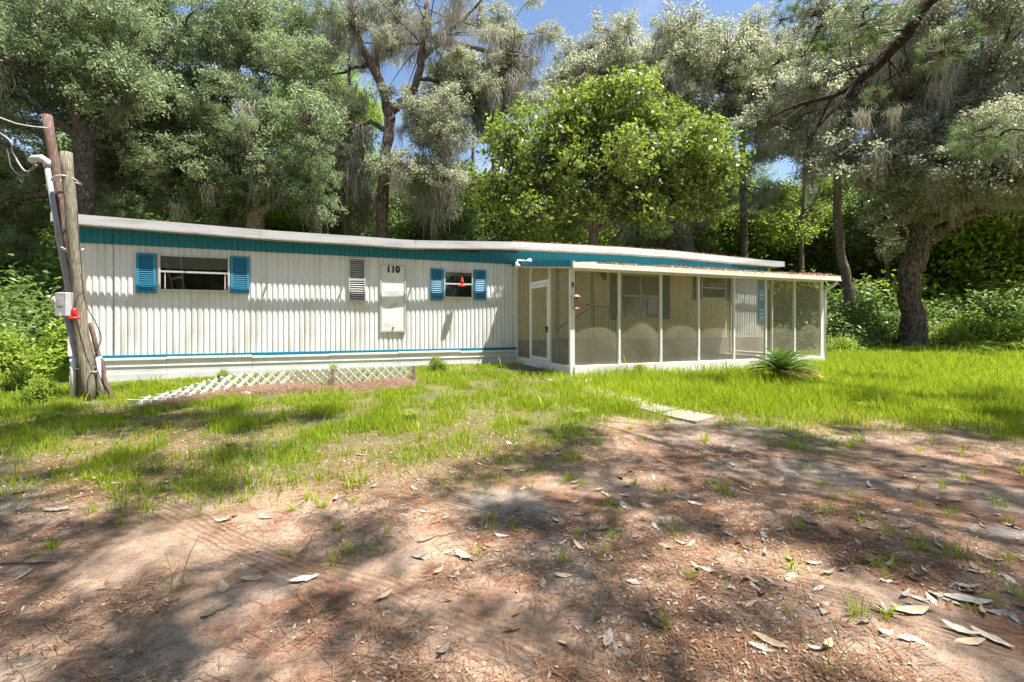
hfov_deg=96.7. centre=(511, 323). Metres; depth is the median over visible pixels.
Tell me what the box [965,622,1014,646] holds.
fallen leaf
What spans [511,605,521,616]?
fallen leaf
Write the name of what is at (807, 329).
dark shrub
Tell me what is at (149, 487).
grass tuft
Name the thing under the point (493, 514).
grass tuft
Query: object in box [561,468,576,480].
grass tuft
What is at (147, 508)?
grass tuft
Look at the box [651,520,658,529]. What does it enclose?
fallen leaf
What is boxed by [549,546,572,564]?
grass tuft
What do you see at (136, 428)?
grass tuft
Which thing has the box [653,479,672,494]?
grass tuft
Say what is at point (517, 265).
flood light
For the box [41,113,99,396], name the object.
utility pole
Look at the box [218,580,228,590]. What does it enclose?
fallen leaf
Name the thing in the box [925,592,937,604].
fallen leaf
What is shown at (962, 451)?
grass tuft
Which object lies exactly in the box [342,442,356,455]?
grass tuft
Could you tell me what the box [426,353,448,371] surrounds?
weed
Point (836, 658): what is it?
grass tuft
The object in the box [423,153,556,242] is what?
oak tree
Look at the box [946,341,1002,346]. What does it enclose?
fern
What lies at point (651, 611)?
fallen leaf
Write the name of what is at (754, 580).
fallen leaf
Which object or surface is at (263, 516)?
fallen leaf
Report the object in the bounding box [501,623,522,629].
fallen leaf
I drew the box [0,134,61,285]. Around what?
forest tree
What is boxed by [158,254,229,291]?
window
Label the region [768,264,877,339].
dark shrub
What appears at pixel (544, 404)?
grass tuft
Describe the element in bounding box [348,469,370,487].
grass tuft
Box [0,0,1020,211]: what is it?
sky
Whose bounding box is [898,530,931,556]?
grass tuft
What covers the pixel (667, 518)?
fallen leaf
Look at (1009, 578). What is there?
fallen leaf
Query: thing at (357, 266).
louvre window
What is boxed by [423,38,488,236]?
slim tree
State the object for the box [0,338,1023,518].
grass
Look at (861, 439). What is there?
grass tuft
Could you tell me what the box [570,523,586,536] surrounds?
grass tuft
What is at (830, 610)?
fallen leaf
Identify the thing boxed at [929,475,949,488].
grass tuft
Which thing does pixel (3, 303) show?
dark shrub
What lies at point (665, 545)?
fallen leaf
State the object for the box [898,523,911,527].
fallen leaf
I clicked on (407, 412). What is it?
weed
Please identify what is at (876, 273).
forest tree
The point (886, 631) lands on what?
fallen leaf
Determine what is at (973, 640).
fallen leaf
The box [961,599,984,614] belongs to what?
grass tuft
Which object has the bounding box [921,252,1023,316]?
dark shrub
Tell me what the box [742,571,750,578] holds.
fallen leaf
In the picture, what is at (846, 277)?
pine tree
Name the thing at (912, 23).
pine tree
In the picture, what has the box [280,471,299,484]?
grass tuft
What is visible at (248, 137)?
live oak
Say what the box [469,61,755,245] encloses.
broadleaf tree
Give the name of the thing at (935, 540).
fallen leaf
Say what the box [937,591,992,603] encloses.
fallen leaf
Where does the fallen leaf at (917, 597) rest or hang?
on the ground at (134, 551)
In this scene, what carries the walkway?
on the ground at (134, 551)
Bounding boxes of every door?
[530,283,548,369]
[556,268,593,339]
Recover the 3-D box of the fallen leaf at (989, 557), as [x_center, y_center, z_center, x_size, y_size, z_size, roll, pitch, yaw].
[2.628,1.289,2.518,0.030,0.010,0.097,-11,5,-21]
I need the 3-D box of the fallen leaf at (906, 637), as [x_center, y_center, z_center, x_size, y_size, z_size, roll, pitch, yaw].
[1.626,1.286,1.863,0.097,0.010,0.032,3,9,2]
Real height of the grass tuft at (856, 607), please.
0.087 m
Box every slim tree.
[259,42,363,233]
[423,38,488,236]
[741,33,845,285]
[785,39,855,272]
[821,51,892,287]
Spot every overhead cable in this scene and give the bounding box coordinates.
[0,117,46,127]
[0,132,37,172]
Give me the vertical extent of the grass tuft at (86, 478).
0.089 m
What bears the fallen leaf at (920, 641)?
on the ground at (134, 551)
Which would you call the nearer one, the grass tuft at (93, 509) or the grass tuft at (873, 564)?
the grass tuft at (873, 564)
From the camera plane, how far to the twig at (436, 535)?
2.76 m
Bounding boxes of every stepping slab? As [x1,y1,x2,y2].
[487,368,521,372]
[502,365,543,371]
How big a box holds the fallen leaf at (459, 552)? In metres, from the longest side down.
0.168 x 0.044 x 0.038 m
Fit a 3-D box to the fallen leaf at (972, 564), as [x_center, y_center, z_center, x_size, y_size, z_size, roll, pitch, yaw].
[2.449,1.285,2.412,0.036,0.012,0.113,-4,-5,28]
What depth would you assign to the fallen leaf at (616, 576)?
2.29 m
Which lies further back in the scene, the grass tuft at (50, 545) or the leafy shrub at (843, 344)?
the leafy shrub at (843, 344)
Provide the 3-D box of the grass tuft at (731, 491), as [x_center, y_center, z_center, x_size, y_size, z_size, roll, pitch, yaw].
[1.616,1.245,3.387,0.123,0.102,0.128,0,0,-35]
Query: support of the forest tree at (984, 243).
on the ground at (134, 551)
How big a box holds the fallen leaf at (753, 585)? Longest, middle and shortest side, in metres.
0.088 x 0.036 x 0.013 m
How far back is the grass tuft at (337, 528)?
2.85 m
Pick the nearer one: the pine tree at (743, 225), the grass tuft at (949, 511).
the grass tuft at (949, 511)
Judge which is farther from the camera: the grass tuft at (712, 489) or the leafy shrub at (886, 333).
the leafy shrub at (886, 333)
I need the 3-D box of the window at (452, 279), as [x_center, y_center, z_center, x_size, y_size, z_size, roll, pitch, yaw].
[-1.293,-0.928,11.004,0.724,0.660,0.062,0,0,-21]
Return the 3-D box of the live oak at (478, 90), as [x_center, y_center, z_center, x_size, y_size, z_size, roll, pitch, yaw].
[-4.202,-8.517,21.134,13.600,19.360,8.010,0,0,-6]
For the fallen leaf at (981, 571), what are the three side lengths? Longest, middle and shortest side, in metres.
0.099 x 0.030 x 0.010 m
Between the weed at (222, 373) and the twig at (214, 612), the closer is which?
the twig at (214, 612)
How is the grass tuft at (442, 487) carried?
on the ground at (134, 551)
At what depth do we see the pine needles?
2.26 m
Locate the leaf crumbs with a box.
[0,402,1023,681]
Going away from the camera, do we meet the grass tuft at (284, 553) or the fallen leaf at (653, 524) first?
the grass tuft at (284, 553)
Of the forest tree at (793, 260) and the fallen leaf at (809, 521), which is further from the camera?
the forest tree at (793, 260)
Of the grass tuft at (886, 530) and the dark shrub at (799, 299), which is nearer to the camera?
the grass tuft at (886, 530)
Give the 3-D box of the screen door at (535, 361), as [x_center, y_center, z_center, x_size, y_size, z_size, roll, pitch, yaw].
[0.591,0.075,10.262,0.085,1.890,0.975,0,0,-21]
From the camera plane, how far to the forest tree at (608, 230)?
30.10 m
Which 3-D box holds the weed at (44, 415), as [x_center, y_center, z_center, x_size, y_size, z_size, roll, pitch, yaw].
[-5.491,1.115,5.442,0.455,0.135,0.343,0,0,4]
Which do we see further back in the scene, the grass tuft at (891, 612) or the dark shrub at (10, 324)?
the dark shrub at (10, 324)
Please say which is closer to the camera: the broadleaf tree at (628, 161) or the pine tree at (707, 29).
the broadleaf tree at (628, 161)
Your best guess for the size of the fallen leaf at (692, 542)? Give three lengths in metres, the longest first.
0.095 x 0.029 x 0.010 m
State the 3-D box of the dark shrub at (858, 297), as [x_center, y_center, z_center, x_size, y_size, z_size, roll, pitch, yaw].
[15.362,-0.610,21.597,5.677,3.528,5.654,0,0,-9]
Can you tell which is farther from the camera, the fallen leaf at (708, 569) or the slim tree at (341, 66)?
the slim tree at (341, 66)
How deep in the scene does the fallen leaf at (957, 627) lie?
1.92 m
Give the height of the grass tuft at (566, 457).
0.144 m
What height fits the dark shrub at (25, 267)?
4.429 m
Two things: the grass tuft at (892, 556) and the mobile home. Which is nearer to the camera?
the grass tuft at (892, 556)
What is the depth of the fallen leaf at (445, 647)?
1.78 m
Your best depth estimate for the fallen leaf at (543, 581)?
2.27 m
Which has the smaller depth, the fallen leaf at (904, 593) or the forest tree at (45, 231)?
the fallen leaf at (904, 593)
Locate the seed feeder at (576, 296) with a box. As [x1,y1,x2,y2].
[571,294,579,309]
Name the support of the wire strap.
attached to the wooden post
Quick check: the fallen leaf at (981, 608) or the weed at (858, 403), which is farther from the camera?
the weed at (858, 403)
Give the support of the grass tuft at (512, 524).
on the ground at (134, 551)
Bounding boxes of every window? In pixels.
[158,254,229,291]
[349,257,365,301]
[444,270,472,298]
[621,274,658,318]
[701,277,726,298]
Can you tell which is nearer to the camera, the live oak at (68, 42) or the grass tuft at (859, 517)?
the grass tuft at (859, 517)
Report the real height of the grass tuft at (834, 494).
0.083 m
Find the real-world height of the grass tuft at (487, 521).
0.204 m
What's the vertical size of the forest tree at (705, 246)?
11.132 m
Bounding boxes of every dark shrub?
[0,242,61,333]
[0,252,60,300]
[0,253,61,338]
[0,285,45,367]
[0,308,39,351]
[9,286,64,354]
[767,268,844,347]
[767,299,870,350]
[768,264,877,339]
[773,294,891,348]
[799,273,929,333]
[827,293,901,345]
[829,304,892,346]
[877,293,967,344]
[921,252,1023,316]
[932,280,1023,339]
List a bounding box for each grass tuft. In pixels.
[31,535,71,551]
[41,459,65,473]
[81,468,97,482]
[81,502,97,513]
[105,511,132,527]
[127,423,141,431]
[131,481,155,490]
[136,497,171,516]
[143,453,171,473]
[161,537,198,592]
[166,458,205,477]
[171,479,191,493]
[186,371,198,381]
[235,485,253,501]
[278,546,295,559]
[279,499,295,513]
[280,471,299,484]
[294,483,320,502]
[310,492,331,512]
[317,545,347,568]
[331,520,349,531]
[335,475,361,492]
[337,537,362,559]
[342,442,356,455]
[346,493,360,503]
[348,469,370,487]
[354,470,373,482]
[366,540,383,554]
[383,518,392,534]
[405,421,432,442]
[436,473,454,493]
[449,360,470,371]
[465,543,485,556]
[479,501,503,533]
[486,509,495,519]
[493,472,505,482]
[504,408,522,442]
[505,519,518,528]
[522,477,535,491]
[535,395,551,411]
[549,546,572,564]
[553,447,580,462]
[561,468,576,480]
[562,448,582,458]
[567,447,588,462]
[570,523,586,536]
[572,475,589,487]
[598,525,622,539]
[600,539,611,551]
[602,488,617,506]
[622,420,635,429]
[622,474,641,485]
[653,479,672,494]
[656,601,681,631]
[663,515,677,532]
[682,566,697,582]
[702,431,716,443]
[704,477,724,491]
[717,475,729,493]
[723,485,738,497]
[778,548,806,566]
[780,560,806,572]
[781,437,811,449]
[792,519,808,534]
[796,461,814,471]
[812,498,837,513]
[817,631,858,674]
[823,486,841,499]
[827,436,840,444]
[837,434,870,448]
[843,590,870,613]
[845,590,880,621]
[848,428,872,443]
[848,509,870,524]
[850,495,866,508]
[865,550,887,572]
[869,599,904,623]
[875,521,897,536]
[876,552,909,567]
[879,566,899,579]
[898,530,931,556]
[910,445,923,451]
[912,497,933,507]
[923,539,955,556]
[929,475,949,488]
[936,504,958,516]
[949,469,973,480]
[953,446,974,454]
[953,539,976,559]
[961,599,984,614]
[978,552,1016,578]
[978,587,1009,606]
[988,487,1010,507]
[1000,507,1017,523]
[1000,552,1020,563]
[1001,582,1022,592]
[1002,548,1018,558]
[1010,582,1023,601]
[1012,462,1023,473]
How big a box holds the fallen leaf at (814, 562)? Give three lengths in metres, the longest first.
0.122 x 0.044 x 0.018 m
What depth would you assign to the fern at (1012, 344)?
15.43 m
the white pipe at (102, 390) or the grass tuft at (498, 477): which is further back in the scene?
the white pipe at (102, 390)
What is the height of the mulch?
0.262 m
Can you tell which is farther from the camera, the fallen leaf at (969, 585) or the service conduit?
the service conduit
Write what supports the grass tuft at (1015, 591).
on the ground at (134, 551)
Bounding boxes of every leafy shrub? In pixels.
[0,324,59,375]
[12,311,69,375]
[768,269,843,304]
[816,333,867,352]
[837,267,978,330]
[866,323,906,344]
[928,317,984,347]
[939,309,1012,345]
[955,272,1023,330]
[986,304,1023,343]
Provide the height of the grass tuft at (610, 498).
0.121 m
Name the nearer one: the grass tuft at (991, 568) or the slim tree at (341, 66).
the grass tuft at (991, 568)
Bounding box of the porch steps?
[528,340,621,362]
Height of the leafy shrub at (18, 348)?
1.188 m
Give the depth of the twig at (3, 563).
2.44 m
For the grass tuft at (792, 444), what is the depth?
4.73 m
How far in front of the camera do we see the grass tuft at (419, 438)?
4.76 m
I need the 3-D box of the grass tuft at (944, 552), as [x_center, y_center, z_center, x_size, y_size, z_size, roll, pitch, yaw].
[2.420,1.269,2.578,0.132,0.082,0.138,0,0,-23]
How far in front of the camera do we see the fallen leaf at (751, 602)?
2.09 m
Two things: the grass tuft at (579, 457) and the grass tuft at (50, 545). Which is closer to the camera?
the grass tuft at (50, 545)
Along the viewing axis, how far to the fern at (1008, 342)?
16.58 m
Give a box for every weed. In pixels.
[0,363,36,394]
[10,373,65,404]
[24,410,76,421]
[109,380,136,387]
[213,368,230,381]
[325,364,338,373]
[401,409,422,417]
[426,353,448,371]
[572,407,589,414]
[631,361,649,375]
[850,401,876,407]
[931,406,961,414]
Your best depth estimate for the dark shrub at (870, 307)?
17.77 m
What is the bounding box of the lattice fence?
[127,365,416,405]
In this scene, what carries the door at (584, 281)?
in the mobile home
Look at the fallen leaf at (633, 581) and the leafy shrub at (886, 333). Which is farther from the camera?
the leafy shrub at (886, 333)
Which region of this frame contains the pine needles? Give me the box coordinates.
[0,402,1023,681]
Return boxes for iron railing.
[556,306,616,355]
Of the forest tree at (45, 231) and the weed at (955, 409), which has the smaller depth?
the weed at (955, 409)
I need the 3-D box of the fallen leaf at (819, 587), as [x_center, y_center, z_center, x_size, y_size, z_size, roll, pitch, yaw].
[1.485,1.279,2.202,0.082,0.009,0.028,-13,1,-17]
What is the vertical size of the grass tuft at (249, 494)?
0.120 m
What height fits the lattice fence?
0.506 m
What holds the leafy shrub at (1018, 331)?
on the ground at (134, 551)
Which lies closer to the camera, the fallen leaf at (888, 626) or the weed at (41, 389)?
the fallen leaf at (888, 626)
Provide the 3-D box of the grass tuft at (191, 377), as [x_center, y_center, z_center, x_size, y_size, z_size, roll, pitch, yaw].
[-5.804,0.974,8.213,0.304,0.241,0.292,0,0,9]
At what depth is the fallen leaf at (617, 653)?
1.80 m
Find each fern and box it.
[0,371,37,376]
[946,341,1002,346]
[952,343,992,346]
[961,344,1005,351]
[976,340,1023,345]
[994,343,1023,349]
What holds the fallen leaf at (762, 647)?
on the ground at (134, 551)
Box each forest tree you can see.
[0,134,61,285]
[3,117,276,284]
[5,175,96,283]
[15,129,68,264]
[164,152,336,231]
[333,158,444,239]
[519,191,628,246]
[566,175,660,248]
[600,176,747,257]
[695,173,788,271]
[717,163,812,231]
[717,172,881,298]
[805,169,933,310]
[871,214,1006,300]
[874,87,1023,317]
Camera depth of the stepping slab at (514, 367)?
9.88 m
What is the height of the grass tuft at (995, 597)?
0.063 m
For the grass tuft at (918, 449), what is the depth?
4.68 m
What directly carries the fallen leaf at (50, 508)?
on the ground at (134, 551)
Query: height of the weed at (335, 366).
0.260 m
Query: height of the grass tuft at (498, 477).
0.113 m
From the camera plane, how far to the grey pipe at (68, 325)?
6.54 m
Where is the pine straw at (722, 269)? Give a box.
[597,261,835,276]
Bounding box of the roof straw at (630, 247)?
[513,240,752,258]
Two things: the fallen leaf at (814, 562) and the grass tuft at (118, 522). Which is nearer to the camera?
the fallen leaf at (814, 562)
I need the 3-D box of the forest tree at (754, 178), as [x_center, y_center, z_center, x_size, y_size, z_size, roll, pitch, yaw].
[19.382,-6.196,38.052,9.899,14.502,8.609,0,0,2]
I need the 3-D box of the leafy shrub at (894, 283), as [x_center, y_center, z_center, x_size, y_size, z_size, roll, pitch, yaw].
[18.974,-0.754,22.369,6.821,3.961,6.869,0,0,36]
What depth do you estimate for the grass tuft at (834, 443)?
4.92 m
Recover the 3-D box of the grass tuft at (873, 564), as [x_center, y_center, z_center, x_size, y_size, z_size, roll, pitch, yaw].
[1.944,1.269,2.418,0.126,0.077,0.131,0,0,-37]
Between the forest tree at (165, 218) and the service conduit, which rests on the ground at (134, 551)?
the forest tree at (165, 218)
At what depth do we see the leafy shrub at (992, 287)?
19.96 m
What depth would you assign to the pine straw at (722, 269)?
9.99 m
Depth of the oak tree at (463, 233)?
24.20 m
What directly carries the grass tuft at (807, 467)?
on the ground at (134, 551)
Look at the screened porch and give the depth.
10.12 m
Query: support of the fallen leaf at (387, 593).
on the ground at (134, 551)
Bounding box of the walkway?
[544,379,715,423]
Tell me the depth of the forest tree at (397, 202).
26.89 m
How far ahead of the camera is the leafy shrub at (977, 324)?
17.70 m
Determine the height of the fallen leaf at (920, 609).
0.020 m
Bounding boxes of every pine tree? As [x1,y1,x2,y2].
[650,16,736,65]
[688,92,807,260]
[738,0,1023,163]
[760,0,868,309]
[818,0,934,297]
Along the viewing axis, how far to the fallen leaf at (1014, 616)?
2.01 m
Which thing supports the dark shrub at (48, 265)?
on the ground at (134, 551)
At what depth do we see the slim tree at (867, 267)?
26.94 m
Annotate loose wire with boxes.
[76,211,102,383]
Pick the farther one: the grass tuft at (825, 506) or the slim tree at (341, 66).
the slim tree at (341, 66)
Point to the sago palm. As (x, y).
(782, 358)
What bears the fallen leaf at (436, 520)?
on the ground at (134, 551)
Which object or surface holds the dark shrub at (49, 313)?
on the ground at (134, 551)
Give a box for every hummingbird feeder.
[67,292,82,318]
[458,252,465,286]
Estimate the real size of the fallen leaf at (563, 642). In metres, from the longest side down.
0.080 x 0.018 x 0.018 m
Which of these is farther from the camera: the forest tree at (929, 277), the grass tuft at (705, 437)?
the forest tree at (929, 277)
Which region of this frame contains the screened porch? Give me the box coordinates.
[512,260,841,376]
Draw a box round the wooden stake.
[88,323,113,397]
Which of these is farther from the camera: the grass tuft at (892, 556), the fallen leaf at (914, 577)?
the grass tuft at (892, 556)
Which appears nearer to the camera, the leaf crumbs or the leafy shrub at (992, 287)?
the leaf crumbs
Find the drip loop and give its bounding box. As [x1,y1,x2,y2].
[0,139,35,176]
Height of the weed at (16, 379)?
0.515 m
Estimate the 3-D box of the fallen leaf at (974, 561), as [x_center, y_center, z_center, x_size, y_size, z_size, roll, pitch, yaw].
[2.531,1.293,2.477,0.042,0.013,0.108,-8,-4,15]
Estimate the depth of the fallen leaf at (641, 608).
2.05 m
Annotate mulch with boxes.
[133,377,416,410]
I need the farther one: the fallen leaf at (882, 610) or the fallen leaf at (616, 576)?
the fallen leaf at (616, 576)
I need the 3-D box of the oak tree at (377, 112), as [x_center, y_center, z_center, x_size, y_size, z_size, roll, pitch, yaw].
[-11.942,-7.946,29.068,11.113,18.146,8.981,0,0,0]
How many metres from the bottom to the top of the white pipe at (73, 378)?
0.685 m
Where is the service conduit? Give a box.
[27,155,71,292]
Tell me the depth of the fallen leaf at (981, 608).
2.06 m
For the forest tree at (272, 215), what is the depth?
26.01 m
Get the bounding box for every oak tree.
[240,54,406,237]
[263,62,404,235]
[366,155,521,241]
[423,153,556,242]
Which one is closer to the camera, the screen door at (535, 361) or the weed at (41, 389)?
the weed at (41, 389)
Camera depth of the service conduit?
6.62 m
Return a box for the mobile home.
[50,212,784,381]
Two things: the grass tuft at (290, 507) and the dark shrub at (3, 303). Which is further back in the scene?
the dark shrub at (3, 303)
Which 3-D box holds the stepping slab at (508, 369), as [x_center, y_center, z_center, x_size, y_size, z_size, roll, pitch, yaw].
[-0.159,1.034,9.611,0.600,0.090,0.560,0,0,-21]
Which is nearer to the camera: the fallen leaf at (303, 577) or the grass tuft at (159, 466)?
the fallen leaf at (303, 577)
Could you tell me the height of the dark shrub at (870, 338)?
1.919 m
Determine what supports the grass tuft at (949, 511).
on the ground at (134, 551)
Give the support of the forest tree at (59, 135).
on the ground at (134, 551)
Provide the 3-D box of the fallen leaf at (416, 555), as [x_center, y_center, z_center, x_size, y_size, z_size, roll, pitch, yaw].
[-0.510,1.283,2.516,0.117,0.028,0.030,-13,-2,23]
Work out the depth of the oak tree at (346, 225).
22.98 m
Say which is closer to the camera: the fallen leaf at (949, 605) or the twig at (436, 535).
the fallen leaf at (949, 605)
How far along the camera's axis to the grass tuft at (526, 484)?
3.55 m
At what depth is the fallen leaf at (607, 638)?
1.87 m
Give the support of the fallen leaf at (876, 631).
on the ground at (134, 551)
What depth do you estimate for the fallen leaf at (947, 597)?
2.15 m
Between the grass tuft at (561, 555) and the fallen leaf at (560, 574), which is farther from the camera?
the grass tuft at (561, 555)
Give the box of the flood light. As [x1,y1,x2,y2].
[515,258,531,268]
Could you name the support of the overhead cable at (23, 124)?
attached to the utility pole
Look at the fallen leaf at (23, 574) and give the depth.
2.34 m
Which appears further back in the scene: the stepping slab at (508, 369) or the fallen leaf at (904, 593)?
the stepping slab at (508, 369)
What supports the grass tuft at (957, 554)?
on the ground at (134, 551)
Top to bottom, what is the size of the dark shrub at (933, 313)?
2.499 m
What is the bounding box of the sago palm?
[746,346,823,379]
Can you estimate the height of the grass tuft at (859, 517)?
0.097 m
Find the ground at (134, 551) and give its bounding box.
[0,363,1023,681]
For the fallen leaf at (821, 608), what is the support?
on the ground at (134, 551)
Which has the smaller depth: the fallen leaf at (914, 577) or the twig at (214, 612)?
the twig at (214, 612)
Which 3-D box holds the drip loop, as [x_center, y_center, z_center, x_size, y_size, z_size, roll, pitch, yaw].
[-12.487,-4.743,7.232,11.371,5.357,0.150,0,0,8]
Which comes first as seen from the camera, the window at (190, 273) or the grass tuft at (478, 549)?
the grass tuft at (478, 549)
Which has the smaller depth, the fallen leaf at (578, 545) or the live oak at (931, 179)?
the fallen leaf at (578, 545)
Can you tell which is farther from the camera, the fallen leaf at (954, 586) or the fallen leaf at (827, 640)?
the fallen leaf at (954, 586)
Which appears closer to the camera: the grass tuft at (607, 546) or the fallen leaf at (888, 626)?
the fallen leaf at (888, 626)
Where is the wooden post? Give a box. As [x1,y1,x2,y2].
[60,151,95,401]
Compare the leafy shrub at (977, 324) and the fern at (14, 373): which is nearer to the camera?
the fern at (14, 373)
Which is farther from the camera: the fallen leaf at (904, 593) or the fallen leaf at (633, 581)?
the fallen leaf at (633, 581)
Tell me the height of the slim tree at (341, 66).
16.809 m
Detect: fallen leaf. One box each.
[13,566,33,580]
[40,507,67,510]
[214,515,235,520]
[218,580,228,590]
[240,575,264,579]
[258,514,274,517]
[285,574,318,580]
[373,588,392,598]
[411,553,426,557]
[429,515,441,524]
[437,642,449,652]
[453,547,474,557]
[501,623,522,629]
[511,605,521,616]
[540,577,545,586]
[555,572,571,576]
[557,639,573,643]
[572,537,584,548]
[603,628,612,646]
[612,640,621,657]
[613,574,618,583]
[620,500,627,508]
[625,634,632,646]
[626,579,644,583]
[637,606,656,610]
[646,601,652,614]
[647,611,663,627]
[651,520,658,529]
[656,516,673,519]
[657,542,673,547]
[684,540,694,545]
[698,565,722,571]
[732,600,756,606]
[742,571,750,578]
[745,575,762,582]
[745,639,774,650]
[749,629,787,646]
[750,579,759,590]
[784,570,795,580]
[798,514,818,522]
[806,643,830,648]
[808,559,822,564]
[813,585,823,590]
[816,599,837,613]
[819,600,829,613]
[822,567,835,573]
[824,637,832,646]
[859,616,872,622]
[865,626,888,635]
[873,604,903,614]
[878,593,892,613]
[878,628,892,635]
[883,623,892,628]
[888,508,901,511]
[890,605,929,613]
[897,634,920,640]
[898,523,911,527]
[901,588,909,595]
[902,571,923,579]
[907,592,931,599]
[907,634,935,646]
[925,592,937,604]
[932,591,959,603]
[933,536,944,548]
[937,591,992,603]
[937,617,984,633]
[944,600,954,610]
[949,584,963,587]
[950,580,979,587]
[951,637,984,644]
[963,568,987,572]
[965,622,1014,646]
[969,561,978,569]
[970,556,983,564]
[975,551,998,559]
[979,604,986,613]
[985,609,1016,615]
[1002,572,1019,585]
[1009,611,1019,622]
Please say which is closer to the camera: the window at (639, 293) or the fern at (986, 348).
the window at (639, 293)
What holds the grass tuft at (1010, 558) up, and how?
on the ground at (134, 551)
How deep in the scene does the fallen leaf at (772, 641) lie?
1.84 m
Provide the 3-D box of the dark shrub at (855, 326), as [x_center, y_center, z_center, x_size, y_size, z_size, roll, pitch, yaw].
[11.503,0.000,16.621,3.534,2.205,3.548,0,0,35]
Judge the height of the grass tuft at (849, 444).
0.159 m
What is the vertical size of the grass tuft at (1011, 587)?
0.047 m
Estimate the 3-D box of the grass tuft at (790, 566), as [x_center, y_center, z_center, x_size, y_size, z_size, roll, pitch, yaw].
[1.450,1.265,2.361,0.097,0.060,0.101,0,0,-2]
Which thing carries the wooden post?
on the ground at (134, 551)
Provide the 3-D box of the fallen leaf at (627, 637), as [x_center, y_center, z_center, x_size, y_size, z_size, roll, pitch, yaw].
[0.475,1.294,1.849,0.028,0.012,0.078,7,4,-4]
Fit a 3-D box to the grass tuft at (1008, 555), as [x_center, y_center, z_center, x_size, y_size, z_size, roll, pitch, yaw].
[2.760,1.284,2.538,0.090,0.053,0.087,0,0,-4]
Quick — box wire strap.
[50,174,81,184]
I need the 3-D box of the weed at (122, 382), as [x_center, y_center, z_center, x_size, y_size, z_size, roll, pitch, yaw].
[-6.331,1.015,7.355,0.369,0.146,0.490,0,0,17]
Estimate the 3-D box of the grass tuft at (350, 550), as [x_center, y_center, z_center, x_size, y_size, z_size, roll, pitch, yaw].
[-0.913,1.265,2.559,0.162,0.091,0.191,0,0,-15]
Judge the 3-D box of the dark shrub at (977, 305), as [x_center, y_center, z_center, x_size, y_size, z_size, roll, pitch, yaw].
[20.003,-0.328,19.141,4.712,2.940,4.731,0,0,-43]
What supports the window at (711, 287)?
in the mobile home
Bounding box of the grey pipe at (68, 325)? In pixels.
[63,317,80,396]
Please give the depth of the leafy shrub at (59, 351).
10.26 m
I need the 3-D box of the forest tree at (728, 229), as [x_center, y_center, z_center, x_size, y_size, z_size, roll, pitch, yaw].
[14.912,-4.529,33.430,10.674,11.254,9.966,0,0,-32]
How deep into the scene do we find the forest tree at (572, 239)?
28.50 m
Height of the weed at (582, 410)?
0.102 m
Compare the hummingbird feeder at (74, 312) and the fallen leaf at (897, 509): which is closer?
the fallen leaf at (897, 509)
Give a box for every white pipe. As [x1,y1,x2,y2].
[69,358,77,398]
[96,357,105,398]
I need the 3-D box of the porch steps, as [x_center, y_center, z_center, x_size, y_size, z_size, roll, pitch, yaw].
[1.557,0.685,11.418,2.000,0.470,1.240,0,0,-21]
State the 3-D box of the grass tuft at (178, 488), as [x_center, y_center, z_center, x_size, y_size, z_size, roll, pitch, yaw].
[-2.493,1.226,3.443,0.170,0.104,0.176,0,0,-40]
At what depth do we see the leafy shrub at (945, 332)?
17.07 m
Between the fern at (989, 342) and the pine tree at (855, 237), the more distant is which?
the pine tree at (855, 237)
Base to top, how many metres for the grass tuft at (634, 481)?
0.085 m
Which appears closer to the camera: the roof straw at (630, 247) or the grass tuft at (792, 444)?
the grass tuft at (792, 444)
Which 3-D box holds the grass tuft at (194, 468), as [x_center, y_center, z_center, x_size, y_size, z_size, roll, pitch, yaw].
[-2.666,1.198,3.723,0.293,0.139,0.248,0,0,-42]
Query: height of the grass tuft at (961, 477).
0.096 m
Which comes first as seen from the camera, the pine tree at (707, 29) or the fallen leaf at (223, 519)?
the fallen leaf at (223, 519)
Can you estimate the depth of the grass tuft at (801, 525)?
2.86 m
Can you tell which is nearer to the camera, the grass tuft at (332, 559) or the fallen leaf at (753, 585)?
the fallen leaf at (753, 585)
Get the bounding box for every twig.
[0,561,57,564]
[200,604,231,617]
[418,531,458,541]
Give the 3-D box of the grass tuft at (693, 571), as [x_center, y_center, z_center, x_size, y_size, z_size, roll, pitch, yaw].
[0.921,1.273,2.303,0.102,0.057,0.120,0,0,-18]
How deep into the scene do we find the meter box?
6.37 m
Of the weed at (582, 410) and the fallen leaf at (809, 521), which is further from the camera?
the weed at (582, 410)
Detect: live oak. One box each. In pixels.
[0,0,299,291]
[22,0,362,233]
[277,0,567,240]
[532,0,842,252]
[728,0,1023,347]
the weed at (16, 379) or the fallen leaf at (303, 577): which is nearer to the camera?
the fallen leaf at (303, 577)
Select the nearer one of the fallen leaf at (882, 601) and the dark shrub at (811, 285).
the fallen leaf at (882, 601)
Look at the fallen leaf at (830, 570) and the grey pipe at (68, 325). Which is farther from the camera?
the grey pipe at (68, 325)
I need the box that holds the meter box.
[51,292,73,316]
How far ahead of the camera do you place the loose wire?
6.43 m
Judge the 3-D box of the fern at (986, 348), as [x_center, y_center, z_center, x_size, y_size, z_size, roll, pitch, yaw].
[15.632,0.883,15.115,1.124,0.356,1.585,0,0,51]
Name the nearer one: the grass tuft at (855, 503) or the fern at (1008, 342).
the grass tuft at (855, 503)

